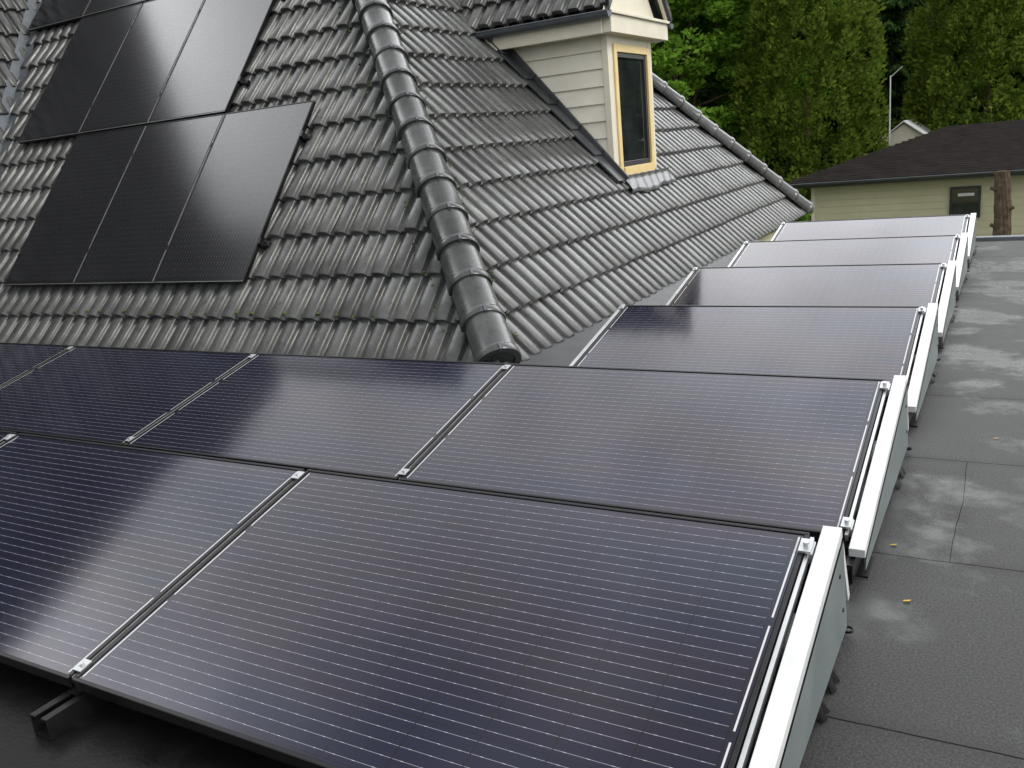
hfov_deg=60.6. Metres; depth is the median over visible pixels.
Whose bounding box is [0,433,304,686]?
solar panel
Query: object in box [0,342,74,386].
solar panel
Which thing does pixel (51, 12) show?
solar panel
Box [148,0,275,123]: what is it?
solar panel
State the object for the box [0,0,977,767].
panel mounting frame
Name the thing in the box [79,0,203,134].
solar panel
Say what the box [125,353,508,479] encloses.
solar panel
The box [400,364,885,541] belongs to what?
solar panel
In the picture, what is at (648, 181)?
dormer apron flashing
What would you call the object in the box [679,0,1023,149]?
distant woodland
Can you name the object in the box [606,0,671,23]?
dormer verge
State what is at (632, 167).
dormer window frame
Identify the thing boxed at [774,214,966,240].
solar panel
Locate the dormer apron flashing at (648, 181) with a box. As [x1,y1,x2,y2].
[626,167,675,192]
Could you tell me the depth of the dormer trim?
8.30 m
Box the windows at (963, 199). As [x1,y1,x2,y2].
[949,185,980,216]
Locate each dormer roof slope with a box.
[460,0,606,31]
[528,0,672,22]
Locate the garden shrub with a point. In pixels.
(806, 217)
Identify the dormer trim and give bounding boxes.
[484,0,669,165]
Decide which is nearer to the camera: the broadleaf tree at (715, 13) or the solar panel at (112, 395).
the solar panel at (112, 395)
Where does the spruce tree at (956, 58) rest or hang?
on the ground
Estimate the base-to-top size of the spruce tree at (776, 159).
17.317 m
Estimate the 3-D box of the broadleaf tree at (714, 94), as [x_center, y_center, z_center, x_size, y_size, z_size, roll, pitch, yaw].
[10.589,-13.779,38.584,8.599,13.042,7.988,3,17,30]
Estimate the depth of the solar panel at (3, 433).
3.88 m
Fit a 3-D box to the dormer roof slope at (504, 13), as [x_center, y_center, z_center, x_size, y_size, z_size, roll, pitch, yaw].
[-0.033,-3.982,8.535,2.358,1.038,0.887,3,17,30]
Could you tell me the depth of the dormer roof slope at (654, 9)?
9.23 m
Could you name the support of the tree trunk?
on the ground
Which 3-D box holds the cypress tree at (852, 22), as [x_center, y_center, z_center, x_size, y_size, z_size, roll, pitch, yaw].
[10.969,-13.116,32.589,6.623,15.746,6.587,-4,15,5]
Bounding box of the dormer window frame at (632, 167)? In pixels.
[612,43,654,174]
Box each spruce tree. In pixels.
[761,0,861,179]
[822,0,958,165]
[903,0,1009,124]
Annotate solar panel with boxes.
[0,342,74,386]
[0,346,255,445]
[0,430,16,443]
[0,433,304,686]
[4,125,145,285]
[17,3,142,143]
[28,0,89,31]
[72,469,809,767]
[74,114,224,284]
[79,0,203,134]
[83,0,144,16]
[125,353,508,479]
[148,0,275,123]
[153,100,315,283]
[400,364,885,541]
[574,305,921,384]
[670,263,942,310]
[731,235,956,266]
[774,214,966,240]
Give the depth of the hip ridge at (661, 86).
11.66 m
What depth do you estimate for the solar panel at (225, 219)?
6.93 m
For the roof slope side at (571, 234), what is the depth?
7.48 m
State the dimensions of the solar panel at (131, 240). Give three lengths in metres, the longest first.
1.650 x 0.995 x 0.035 m
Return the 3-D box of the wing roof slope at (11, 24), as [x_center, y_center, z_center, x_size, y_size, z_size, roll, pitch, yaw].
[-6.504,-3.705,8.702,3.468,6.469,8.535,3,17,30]
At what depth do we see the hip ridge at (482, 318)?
5.84 m
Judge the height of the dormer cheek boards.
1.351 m
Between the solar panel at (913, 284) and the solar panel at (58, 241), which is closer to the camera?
the solar panel at (913, 284)
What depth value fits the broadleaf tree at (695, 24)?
36.84 m
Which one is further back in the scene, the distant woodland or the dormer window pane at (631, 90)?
the distant woodland
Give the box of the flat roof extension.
[0,235,1023,767]
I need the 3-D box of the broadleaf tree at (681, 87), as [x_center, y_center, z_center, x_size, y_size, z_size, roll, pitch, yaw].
[3.581,-9.027,32.130,6.036,8.574,6.108,-7,15,-6]
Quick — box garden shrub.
[793,208,814,221]
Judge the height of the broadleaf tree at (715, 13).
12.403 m
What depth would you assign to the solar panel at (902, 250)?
7.18 m
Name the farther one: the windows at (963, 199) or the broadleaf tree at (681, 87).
the broadleaf tree at (681, 87)
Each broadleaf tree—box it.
[651,0,786,147]
[651,48,709,117]
[656,0,750,103]
[671,0,850,147]
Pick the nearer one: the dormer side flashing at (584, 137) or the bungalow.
the dormer side flashing at (584, 137)
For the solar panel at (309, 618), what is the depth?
2.15 m
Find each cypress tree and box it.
[728,0,890,220]
[888,0,1023,132]
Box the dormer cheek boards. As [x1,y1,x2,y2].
[514,35,607,152]
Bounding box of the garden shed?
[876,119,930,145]
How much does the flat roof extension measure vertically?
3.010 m
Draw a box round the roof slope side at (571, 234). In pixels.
[386,0,806,364]
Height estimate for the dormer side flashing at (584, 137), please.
1.586 m
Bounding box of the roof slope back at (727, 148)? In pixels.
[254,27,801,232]
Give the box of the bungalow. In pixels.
[788,66,1023,235]
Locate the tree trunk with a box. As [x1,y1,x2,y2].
[989,170,1014,235]
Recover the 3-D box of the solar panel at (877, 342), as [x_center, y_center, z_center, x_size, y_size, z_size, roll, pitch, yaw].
[1.214,-0.197,4.664,1.675,0.035,0.990,3,30,30]
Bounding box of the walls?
[16,10,776,275]
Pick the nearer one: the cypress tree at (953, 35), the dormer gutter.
the dormer gutter
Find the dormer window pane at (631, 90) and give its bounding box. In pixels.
[617,58,646,161]
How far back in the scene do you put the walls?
11.22 m
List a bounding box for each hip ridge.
[351,0,521,363]
[652,72,813,213]
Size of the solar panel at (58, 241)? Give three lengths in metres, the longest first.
1.650 x 0.995 x 0.035 m
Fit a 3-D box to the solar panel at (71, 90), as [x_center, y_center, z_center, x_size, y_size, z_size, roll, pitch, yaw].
[-4.442,-3.205,9.031,0.995,1.650,0.035,3,-23,30]
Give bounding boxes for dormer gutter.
[475,9,673,42]
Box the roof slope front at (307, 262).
[0,0,499,362]
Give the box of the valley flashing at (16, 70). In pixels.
[0,0,42,180]
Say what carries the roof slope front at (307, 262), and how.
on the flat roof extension
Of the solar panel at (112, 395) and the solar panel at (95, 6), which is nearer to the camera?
the solar panel at (112, 395)
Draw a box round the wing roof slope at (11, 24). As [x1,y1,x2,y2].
[0,0,36,142]
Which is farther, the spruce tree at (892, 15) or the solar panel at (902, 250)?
the spruce tree at (892, 15)
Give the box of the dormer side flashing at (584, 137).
[480,28,628,181]
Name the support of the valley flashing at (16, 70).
attached to the roof slope front at (307, 262)

